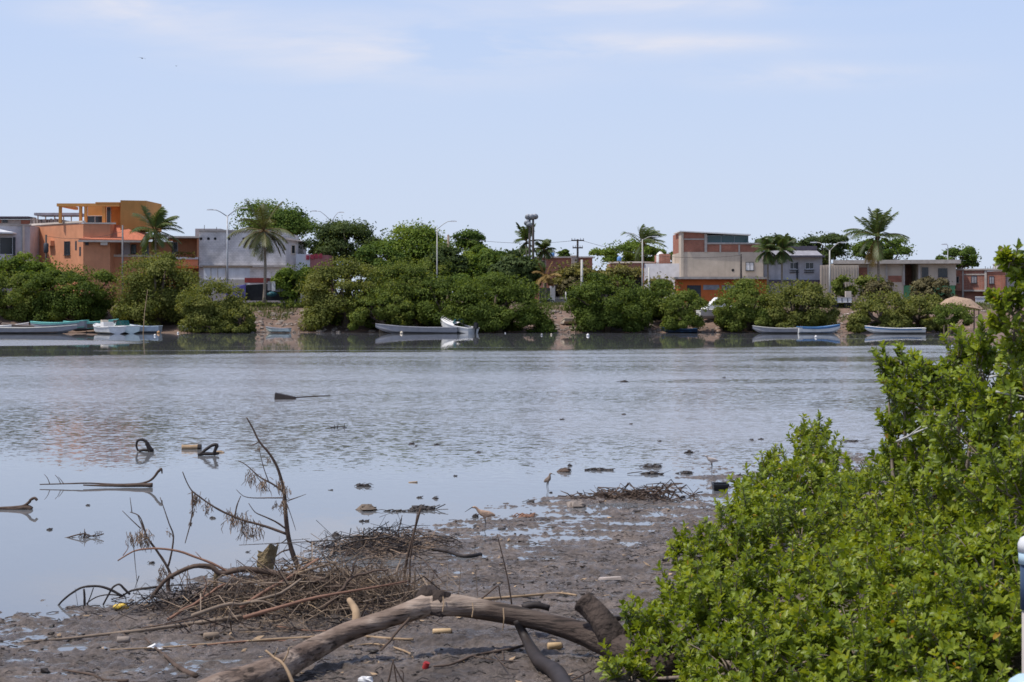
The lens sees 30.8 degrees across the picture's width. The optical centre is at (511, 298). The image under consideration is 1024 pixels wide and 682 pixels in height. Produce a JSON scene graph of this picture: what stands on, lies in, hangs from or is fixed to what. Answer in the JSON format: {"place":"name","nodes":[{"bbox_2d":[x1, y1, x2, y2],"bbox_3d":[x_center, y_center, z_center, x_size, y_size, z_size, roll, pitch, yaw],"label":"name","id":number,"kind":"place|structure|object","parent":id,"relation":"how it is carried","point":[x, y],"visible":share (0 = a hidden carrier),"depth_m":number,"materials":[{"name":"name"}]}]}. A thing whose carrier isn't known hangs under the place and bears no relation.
{"place":"outdoors","nodes":[
{"label":"outdoors","id":0,"kind":"place"},
{"bbox_2d":[0,332,1021,677],"bbox_3d":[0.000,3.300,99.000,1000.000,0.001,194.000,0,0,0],"label":"water","id":1,"kind":"structure","parent":0,"point":[76,410],"depth_m":46.87,"materials":[{"name":"liquid"}]},
{"bbox_2d":[0,325,76,333],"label":"panga boat","id":2,"kind":"object","parent":1,"relation":"on","point":[38,330],"visible":0.96,"depth_m":175.33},
{"bbox_2d":[30,320,88,329],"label":"panga boat","id":3,"kind":"object","parent":1,"relation":"on","point":[81,324],"visible":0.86,"depth_m":178.82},
{"bbox_2d":[40,468,162,486],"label":"floating branch","id":4,"kind":"object","parent":1,"relation":"on","point":[144,484],"visible":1,"depth_m":32.45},
{"bbox_2d":[93,320,125,333],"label":"motor boat","id":5,"kind":"object","parent":1,"relation":"on","point":[104,327],"visible":0.99,"depth_m":173.90,"materials":[{"name":"white paint"}]},
{"bbox_2d":[123,497,173,581],"bbox_3d":[-4.242,2.860,21.715,0.578,1.081,0.306,0,0,-26],"label":"dead branch","id":6,"kind":"object","parent":1,"relation":"in","point":[145,536],"visible":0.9,"depth_m":21.69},
{"bbox_2d":[375,323,457,332],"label":"panga boat","id":7,"kind":"object","parent":1,"relation":"on","point":[396,328],"visible":0.97,"depth_m":176.81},
{"bbox_2d":[440,317,478,332],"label":"motor boat","id":8,"kind":"object","parent":1,"relation":"on","point":[474,328],"visible":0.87,"depth_m":177.77,"materials":[{"name":"white paint"}]},
{"bbox_2d":[796,324,839,333],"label":"panga boat","id":9,"kind":"object","parent":1,"relation":"on","point":[830,329],"visible":0.94,"depth_m":175.18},
{"bbox_2d":[865,326,925,333],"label":"panga boat","id":10,"kind":"object","parent":1,"relation":"on","point":[882,330],"visible":0.94,"depth_m":174.96,"materials":[{"name":"white paint"}]},
{"bbox_2d":[0,452,1023,681],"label":"mudflat","id":11,"kind":"structure","parent":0,"point":[426,641],"depth_m":18.50,"materials":[{"name":"soil"}]},
{"bbox_2d":[23,610,275,642],"bbox_3d":[-3.494,3.221,18.278,2.607,0.112,0.188,0,0,-32],"label":"pole","id":12,"kind":"object","parent":11,"relation":"on","point":[200,622],"visible":0.84,"depth_m":18.14,"materials":[{"name":"brown wood"}]},
{"bbox_2d":[67,573,272,620],"bbox_3d":[-3.337,3.176,19.579,2.804,0.505,1.920,0,0,0],"label":"wet brushwood","id":13,"kind":"object","parent":11,"relation":"on","point":[182,599],"visible":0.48,"depth_m":19.44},
{"bbox_2d":[118,544,235,578],"bbox_3d":[-3.889,3.055,21.600,1.400,0.438,0.037,0,0,0],"label":"branch","id":14,"kind":"object","parent":11,"relation":"on","point":[196,557],"visible":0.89,"depth_m":21.59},
{"bbox_2d":[110,635,315,649],"bbox_3d":[-2.796,3.251,17.583,1.979,0.068,0.180,0,0,-14],"label":"reed","id":15,"kind":"object","parent":11,"relation":"on","point":[281,638],"visible":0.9,"depth_m":17.63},
{"bbox_2d":[182,417,305,565],"bbox_3d":[-3.198,2.342,22.270,1.454,1.845,0.479,0,0,0],"label":"dead branch","id":16,"kind":"object","parent":11,"relation":"on","point":[195,500],"visible":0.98,"depth_m":22.18,"materials":[{"name":"wood"}]},
{"bbox_2d":[160,566,441,635],"bbox_3d":[-2.178,3.086,19.621,3.091,0.571,3.383,0,0,0],"label":"brushwood base","id":17,"kind":"object","parent":11,"relation":"on","point":[300,612],"visible":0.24,"depth_m":18.86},
{"bbox_2d":[116,540,447,640],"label":"brushwood sticks","id":18,"kind":"object","parent":17,"relation":"on","point":[262,583],"visible":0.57,"depth_m":19.01,"materials":[{"name":"brown wood"}]},
{"bbox_2d":[135,540,463,640],"bbox_3d":[-2.166,2.990,19.423,3.527,0.926,3.640,0,0,0],"label":"brushwood heap","id":19,"kind":"object","parent":17,"relation":"on","point":[297,614],"visible":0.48,"depth_m":18.98,"materials":[{"name":"brown plant"}]},
{"bbox_2d":[150,563,334,598],"bbox_3d":[-2.818,2.982,19.485,2.023,0.382,0.226,0,0,12],"label":"branch","id":20,"kind":"object","parent":19,"relation":"on","point":[216,570],"visible":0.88,"depth_m":19.57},
{"bbox_2d":[191,578,301,617],"bbox_3d":[-2.522,2.962,18.281,1.260,0.263,0.344,0,0,-39],"label":"branch","id":21,"kind":"object","parent":19,"relation":"on","point":[204,611],"visible":0.94,"depth_m":18.29,"materials":[{"name":"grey wood"}]},
{"bbox_2d":[257,544,278,569],"bbox_3d":[-2.805,2.957,21.266,0.263,0.321,0.151,0,0,0],"label":"bark chunk","id":22,"kind":"object","parent":19,"relation":"on","point":[270,550],"visible":0.67,"depth_m":21.23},
{"bbox_2d":[143,555,429,631],"bbox_3d":[-2.333,3.065,19.569,3.164,0.688,3.287,0,0,0],"label":"pile of twigs","id":23,"kind":"object","parent":19,"relation":"on","point":[303,588],"visible":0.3,"depth_m":19.25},
{"bbox_2d":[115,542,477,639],"bbox_3d":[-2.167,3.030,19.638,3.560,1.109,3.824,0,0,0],"label":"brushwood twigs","id":24,"kind":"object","parent":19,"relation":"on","point":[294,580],"visible":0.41,"depth_m":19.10,"materials":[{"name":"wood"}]},
{"bbox_2d":[243,580,407,619],"bbox_3d":[-1.802,2.972,18.311,1.789,0.243,0.120,0,0,-30],"label":"cane","id":25,"kind":"object","parent":19,"relation":"on","point":[254,614],"visible":1,"depth_m":18.13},
{"bbox_2d":[175,550,437,630],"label":"upright shoots","id":26,"kind":"object","parent":11,"relation":"on","point":[298,577],"visible":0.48,"depth_m":19.18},
{"bbox_2d":[281,511,462,567],"bbox_3d":[-1.861,3.144,24.442,2.438,0.705,3.449,0,0,0],"label":"dark brushwood","id":27,"kind":"object","parent":11,"relation":"on","point":[372,532],"visible":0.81,"depth_m":24.17,"materials":[{"name":"wood"}]},
{"bbox_2d":[297,522,457,561],"bbox_3d":[-1.760,3.180,24.386,2.089,0.424,2.749,0,0,0],"label":"brushwood straw","id":28,"kind":"object","parent":11,"relation":"on","point":[394,551],"visible":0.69,"depth_m":24.04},
{"bbox_2d":[398,508,421,599],"bbox_3d":[-1.112,2.803,20.178,0.260,1.055,0.088,0,0,0],"label":"stake","id":29,"kind":"object","parent":11,"relation":"on","point":[412,538],"visible":0.73,"depth_m":20.19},
{"bbox_2d":[198,585,680,681],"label":"driftwood log","id":30,"kind":"object","parent":11,"relation":"on","point":[589,607],"visible":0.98,"depth_m":16.45,"materials":[{"name":"brown wood"}]},
{"bbox_2d":[39,500,840,681],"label":"leaf litter","id":31,"kind":"object","parent":11,"relation":"on","point":[259,637],"visible":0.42,"depth_m":18.80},
{"bbox_2d":[433,644,523,669],"bbox_3d":[-0.026,3.191,16.440,0.658,0.070,1.280,0,0,40],"label":"branch","id":32,"kind":"object","parent":11,"relation":"on","point":[488,652],"visible":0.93,"depth_m":16.44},
{"bbox_2d":[0,481,1015,681],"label":"mud litter","id":33,"kind":"object","parent":11,"relation":"on","point":[346,646],"visible":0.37,"depth_m":18.57,"materials":[{"name":"soil"}]},
{"bbox_2d":[558,479,702,502],"bbox_3d":[1.975,3.189,30.579,2.435,0.437,1.364,0,0,0],"label":"brushwood bar","id":34,"kind":"object","parent":11,"relation":"on","point":[625,492],"visible":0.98,"depth_m":30.51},
{"bbox_2d":[664,409,905,587],"bbox_3d":[3.090,2.391,21.677,2.825,1.828,7.411,0,0,0],"label":"mangrove bush","id":35,"kind":"object","parent":11,"relation":"on","point":[764,507],"visible":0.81,"depth_m":20.28,"materials":[{"name":"green plant"}]},
{"bbox_2d":[594,498,1023,681],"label":"mangrove bush","id":36,"kind":"object","parent":11,"relation":"on","point":[950,622],"visible":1,"depth_m":14.56,"materials":[{"name":"green plant"}]},
{"bbox_2d":[848,313,1023,590],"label":"mangrove bush","id":37,"kind":"object","parent":11,"relation":"on","point":[977,488],"visible":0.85,"depth_m":16.34,"materials":[{"name":"green plant"}]},
{"bbox_2d":[983,238,1023,377],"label":"mangrove bush","id":38,"kind":"object","parent":11,"relation":"on","point":[1005,300],"visible":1,"depth_m":13.01,"materials":[{"name":"green plant"}]},
{"bbox_2d":[1018,536,1023,672],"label":"painted post","id":39,"kind":"object","parent":11,"relation":"on","point":[1021,551],"visible":1,"depth_m":9.48,"materials":[{"name":"paint"}]},
{"bbox_2d":[0,300,1023,345],"bbox_3d":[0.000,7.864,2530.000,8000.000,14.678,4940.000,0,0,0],"label":"bank","id":40,"kind":"structure","parent":0,"point":[168,327],"depth_m":184.04,"materials":[{"name":"soil"}]},
{"bbox_2d":[0,224,38,298],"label":"white house","id":41,"kind":"structure","parent":40,"relation":"on","point":[15,239],"depth_m":207.14,"materials":[{"name":"grey paint"}]},
{"bbox_2d":[0,270,42,322],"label":"mangrove","id":42,"kind":"object","parent":40,"relation":"on","point":[16,306],"visible":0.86,"depth_m":184.62,"materials":[{"name":"green plant"}]},
{"bbox_2d":[0,251,63,285],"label":"street tree","id":43,"kind":"object","parent":40,"relation":"on","point":[21,265],"visible":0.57,"depth_m":197.72,"materials":[{"name":"green plant"}]},
{"bbox_2d":[0,213,83,225],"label":"terrace house","id":44,"kind":"structure","parent":40,"relation":"on","point":[17,220],"depth_m":225.73,"materials":[{"name":"concrete"}]},
{"bbox_2d":[22,260,117,321],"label":"mangrove","id":45,"kind":"object","parent":40,"relation":"on","point":[65,301],"visible":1,"depth_m":184.34,"materials":[{"name":"green plant"}]},
{"bbox_2d":[32,200,171,303],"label":"orange house","id":46,"kind":"structure","parent":40,"relation":"on","point":[102,219],"depth_m":206.70,"materials":[{"name":"paint"}]},
{"bbox_2d":[108,247,202,325],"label":"mangrove","id":47,"kind":"object","parent":40,"relation":"on","point":[160,302],"visible":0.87,"depth_m":182.89,"materials":[{"name":"green plant"}]},
{"bbox_2d":[128,205,183,258],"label":"coconut palm","id":48,"kind":"object","parent":40,"relation":"on","point":[158,220],"visible":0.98,"depth_m":202.60,"materials":[{"name":"green plant"}]},
{"bbox_2d":[168,229,223,291],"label":"balcony house","id":49,"kind":"structure","parent":40,"relation":"on","point":[188,246],"depth_m":211.22,"materials":[{"name":"orange paint"}]},
{"bbox_2d":[174,275,249,332],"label":"mangrove","id":50,"kind":"object","parent":40,"relation":"on","point":[199,309],"visible":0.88,"depth_m":177.56,"materials":[{"name":"green plant"}]},
{"bbox_2d":[203,266,252,288],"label":"garden wall","id":51,"kind":"structure","parent":40,"relation":"on","point":[238,275],"depth_m":206.00,"materials":[{"name":"white paint"}]},
{"bbox_2d":[224,300,261,333],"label":"mangrove","id":52,"kind":"object","parent":40,"relation":"on","point":[246,324],"visible":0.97,"depth_m":177.34,"materials":[{"name":"green plant"}]},
{"bbox_2d":[199,225,305,302],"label":"block house","id":53,"kind":"structure","parent":40,"relation":"on","point":[212,247],"depth_m":210.18,"materials":[{"name":"concrete"}]},
{"bbox_2d":[226,200,294,305],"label":"coconut palm","id":54,"kind":"object","parent":40,"relation":"on","point":[263,220],"visible":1,"depth_m":191.95,"materials":[{"name":"green plant"}]},
{"bbox_2d":[228,198,321,239],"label":"fig tree","id":55,"kind":"object","parent":40,"relation":"on","point":[295,222],"visible":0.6,"depth_m":226.16,"materials":[{"name":"green plant"}]},
{"bbox_2d":[270,262,313,301],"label":"street tree","id":56,"kind":"object","parent":40,"relation":"on","point":[282,277],"visible":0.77,"depth_m":195.83,"materials":[{"name":"green plant"}]},
{"bbox_2d":[296,254,333,298],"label":"pink house","id":57,"kind":"structure","parent":40,"relation":"on","point":[310,260],"depth_m":205.48,"materials":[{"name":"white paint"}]},
{"bbox_2d":[292,255,387,330],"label":"mangrove","id":58,"kind":"object","parent":40,"relation":"on","point":[322,301],"visible":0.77,"depth_m":181.92,"materials":[{"name":"green plant"}]},
{"bbox_2d":[299,217,388,294],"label":"broad tree","id":59,"kind":"object","parent":40,"relation":"on","point":[333,238],"visible":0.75,"depth_m":214.33,"materials":[{"name":"green plant"}]},
{"bbox_2d":[346,283,415,332],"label":"mangrove","id":60,"kind":"object","parent":40,"relation":"on","point":[382,313],"visible":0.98,"depth_m":179.21,"materials":[{"name":"green plant"}]},
{"bbox_2d":[352,241,410,279],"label":"leafy tree","id":61,"kind":"object","parent":40,"relation":"on","point":[364,252],"visible":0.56,"depth_m":205.10,"materials":[{"name":"green plant"}]},
{"bbox_2d":[361,254,442,326],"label":"mangrove","id":62,"kind":"object","parent":40,"relation":"on","point":[410,275],"visible":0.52,"depth_m":182.93,"materials":[{"name":"green plant"}]},
{"bbox_2d":[376,217,455,264],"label":"leafy tree","id":63,"kind":"object","parent":40,"relation":"on","point":[422,239],"visible":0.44,"depth_m":207.67,"materials":[{"name":"green plant"}]},
{"bbox_2d":[418,254,463,281],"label":"leafy tree","id":64,"kind":"object","parent":40,"relation":"on","point":[442,268],"visible":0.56,"depth_m":202.81,"materials":[{"name":"green plant"}]},
{"bbox_2d":[420,244,473,276],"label":"leafy tree","id":65,"kind":"object","parent":40,"relation":"on","point":[450,253],"visible":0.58,"depth_m":204.04,"materials":[{"name":"green plant"}]},
{"bbox_2d":[407,272,489,326],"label":"mangrove","id":66,"kind":"object","parent":40,"relation":"on","point":[426,307],"visible":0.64,"depth_m":180.97,"materials":[{"name":"green plant"}]},
{"bbox_2d":[451,225,487,251],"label":"slim tree","id":67,"kind":"object","parent":40,"relation":"on","point":[475,236],"visible":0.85,"depth_m":213.18,"materials":[{"name":"green plant"}]},
{"bbox_2d":[458,244,495,278],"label":"leafy tree","id":68,"kind":"object","parent":40,"relation":"on","point":[472,256],"visible":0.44,"depth_m":205.30,"materials":[{"name":"green plant"}]},
{"bbox_2d":[473,247,507,274],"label":"leafy tree","id":69,"kind":"object","parent":40,"relation":"on","point":[488,258],"visible":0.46,"depth_m":203.95,"materials":[{"name":"green plant"}]},
{"bbox_2d":[0,309,987,332],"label":"rubble","id":70,"kind":"object","parent":40,"relation":"on","point":[648,329],"visible":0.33,"depth_m":183.58,"materials":[{"name":"stone"}]},
{"bbox_2d":[440,270,557,332],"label":"mangrove","id":71,"kind":"object","parent":40,"relation":"on","point":[494,313],"visible":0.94,"depth_m":178.83,"materials":[{"name":"green plant"}]},
{"bbox_2d":[486,248,545,290],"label":"round tree","id":72,"kind":"object","parent":40,"relation":"on","point":[512,262],"visible":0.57,"depth_m":199.50,"materials":[{"name":"green plant"}]},
{"bbox_2d":[514,222,549,255],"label":"coconut palm","id":73,"kind":"object","parent":40,"relation":"on","point":[523,230],"visible":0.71,"depth_m":209.62,"materials":[{"name":"green plant"}]},
{"bbox_2d":[534,239,556,287],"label":"coconut palm","id":74,"kind":"object","parent":40,"relation":"on","point":[544,250],"visible":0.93,"depth_m":213.63,"materials":[{"name":"green plant"}]},
{"bbox_2d":[532,261,561,297],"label":"coconut palm","id":75,"kind":"object","parent":40,"relation":"on","point":[547,280],"visible":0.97,"depth_m":198.53,"materials":[{"name":"brown plant"}]},
{"bbox_2d":[107,301,993,322],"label":"grass","id":76,"kind":"structure","parent":40,"relation":"on","point":[554,303],"depth_m":190.39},
{"bbox_2d":[221,278,293,300],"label":"tarp shelter","id":77,"kind":"object","parent":76,"relation":"on","point":[255,292],"visible":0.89,"depth_m":196.20,"materials":[{"name":"black plastic"}]},
{"bbox_2d":[534,256,593,299],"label":"brick bungalow","id":78,"kind":"object","parent":40,"relation":"on","point":[560,259],"visible":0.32,"depth_m":222.00,"materials":[{"name":"brick"}]},
{"bbox_2d":[556,272,586,299],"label":"dusty tree","id":79,"kind":"object","parent":40,"relation":"on","point":[565,285],"visible":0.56,"depth_m":202.03,"materials":[{"name":"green plant"}]},
{"bbox_2d":[549,260,598,289],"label":"flame tree","id":80,"kind":"object","parent":40,"relation":"on","point":[575,268],"visible":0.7,"depth_m":203.03,"materials":[{"name":"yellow plant"}]},
{"bbox_2d":[539,277,641,302],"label":"white porch house","id":81,"kind":"structure","parent":40,"relation":"on","point":[553,292],"depth_m":206.00,"materials":[{"name":"paint"}]},
{"bbox_2d":[560,272,653,332],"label":"mangrove","id":82,"kind":"object","parent":40,"relation":"on","point":[592,308],"visible":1,"depth_m":179.85,"materials":[{"name":"green plant"}]},
{"bbox_2d":[594,260,647,289],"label":"flame tree","id":83,"kind":"object","parent":40,"relation":"on","point":[620,269],"visible":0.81,"depth_m":203.84,"materials":[{"name":"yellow plant"}]},
{"bbox_2d":[588,238,669,266],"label":"round tree","id":84,"kind":"object","parent":40,"relation":"on","point":[609,254],"visible":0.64,"depth_m":235.85,"materials":[{"name":"green plant"}]},
{"bbox_2d":[608,254,678,297],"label":"white annexe","id":85,"kind":"structure","parent":40,"relation":"on","point":[664,266],"depth_m":211.19,"materials":[{"name":"paint"}]},
{"bbox_2d":[620,224,666,260],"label":"coconut palm","id":86,"kind":"object","parent":40,"relation":"on","point":[646,232],"visible":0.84,"depth_m":221.71,"materials":[{"name":"green plant"}]},
{"bbox_2d":[640,278,684,319],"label":"mangrove","id":87,"kind":"object","parent":40,"relation":"on","point":[658,295],"visible":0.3,"depth_m":184.77,"materials":[{"name":"green plant"}]},
{"bbox_2d":[657,288,709,330],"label":"mangrove","id":88,"kind":"object","parent":40,"relation":"on","point":[675,317],"visible":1,"depth_m":178.73,"materials":[{"name":"green plant"}]},
{"bbox_2d":[671,231,769,302],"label":"brick topped house","id":89,"kind":"structure","parent":40,"relation":"on","point":[705,278],"depth_m":208.00,"materials":[{"name":"concrete"}]},
{"bbox_2d":[707,235,747,242],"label":"window","id":90,"kind":"structure","parent":89,"relation":"in","point":[710,238],"depth_m":208.47,"materials":[{"name":"glass"}]},
{"bbox_2d":[710,276,777,331],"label":"mangrove","id":91,"kind":"object","parent":40,"relation":"on","point":[745,316],"visible":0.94,"depth_m":179.69,"materials":[{"name":"green plant"}]},
{"bbox_2d":[751,236,782,291],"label":"coconut palm","id":92,"kind":"object","parent":40,"relation":"on","point":[769,256],"visible":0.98,"depth_m":201.57,"materials":[{"name":"green plant"}]},
{"bbox_2d":[764,233,798,291],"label":"coconut palm","id":93,"kind":"object","parent":40,"relation":"on","point":[781,241],"visible":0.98,"depth_m":201.16,"materials":[{"name":"green plant"}]},
{"bbox_2d":[763,246,824,298],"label":"grey house","id":94,"kind":"structure","parent":40,"relation":"on","point":[805,264],"depth_m":209.00,"materials":[{"name":"paint"}]},
{"bbox_2d":[753,278,839,331],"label":"mangrove","id":95,"kind":"object","parent":40,"relation":"on","point":[795,315],"visible":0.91,"depth_m":178.69,"materials":[{"name":"green plant"}]},
{"bbox_2d":[794,230,852,264],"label":"dark tree","id":96,"kind":"object","parent":40,"relation":"on","point":[838,250],"visible":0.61,"depth_m":234.37,"materials":[{"name":"green plant"}]},
{"bbox_2d":[820,265,858,300],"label":"yard wall","id":97,"kind":"structure","parent":40,"relation":"on","point":[844,270],"depth_m":207.00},
{"bbox_2d":[831,274,861,299],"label":"green shrub","id":98,"kind":"object","parent":40,"relation":"on","point":[838,288],"visible":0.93,"depth_m":199.58,"materials":[{"name":"green plant"}]},
{"bbox_2d":[842,207,909,279],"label":"coconut palm","id":99,"kind":"object","parent":40,"relation":"on","point":[880,222],"visible":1,"depth_m":196.48,"materials":[{"name":"green plant"}]},
{"bbox_2d":[861,274,897,304],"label":"dusty tree","id":100,"kind":"object","parent":40,"relation":"on","point":[874,286],"visible":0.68,"depth_m":193.37,"materials":[{"name":"green plant"}]},
{"bbox_2d":[846,237,916,259],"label":"dome tree","id":101,"kind":"object","parent":40,"relation":"on","point":[889,252],"visible":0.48,"depth_m":230.90,"materials":[{"name":"green plant"}]},
{"bbox_2d":[845,287,918,332],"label":"mangrove","id":102,"kind":"object","parent":40,"relation":"on","point":[860,320],"visible":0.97,"depth_m":177.84,"materials":[{"name":"green plant"}]},
{"bbox_2d":[831,260,960,302],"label":"flat roofed house","id":103,"kind":"structure","parent":40,"relation":"on","point":[902,275],"depth_m":207.06,"materials":[{"name":"paint"}]},
{"bbox_2d":[887,289,950,332],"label":"mangrove","id":104,"kind":"object","parent":40,"relation":"on","point":[923,318],"visible":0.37,"depth_m":179.67,"materials":[{"name":"green plant"}]},
{"bbox_2d":[908,275,957,301],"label":"dusty tree","id":105,"kind":"object","parent":40,"relation":"on","point":[924,285],"visible":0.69,"depth_m":193.35,"materials":[{"name":"green plant"}]},
{"bbox_2d":[929,301,974,333],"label":"mangrove","id":106,"kind":"object","parent":40,"relation":"on","point":[941,319],"visible":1,"depth_m":171.17,"materials":[{"name":"green plant"}]},
{"bbox_2d":[935,244,981,268],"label":"round tree","id":107,"kind":"object","parent":40,"relation":"on","point":[969,255],"visible":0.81,"depth_m":239.25,"materials":[{"name":"green plant"}]},
{"bbox_2d":[939,296,982,332],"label":"thatched shelter","id":108,"kind":"object","parent":40,"relation":"on","point":[972,303],"visible":0.55,"depth_m":177.24,"materials":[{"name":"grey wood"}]},
{"bbox_2d":[955,266,1004,300],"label":"brick house","id":109,"kind":"structure","parent":40,"relation":"on","point":[971,284],"depth_m":207.99,"materials":[{"name":"brick"}]},
{"bbox_2d":[0,0,1023,295],"label":"sky","id":110,"kind":"structure","parent":0,"point":[599,120],"materials":[{"name":"blue"}]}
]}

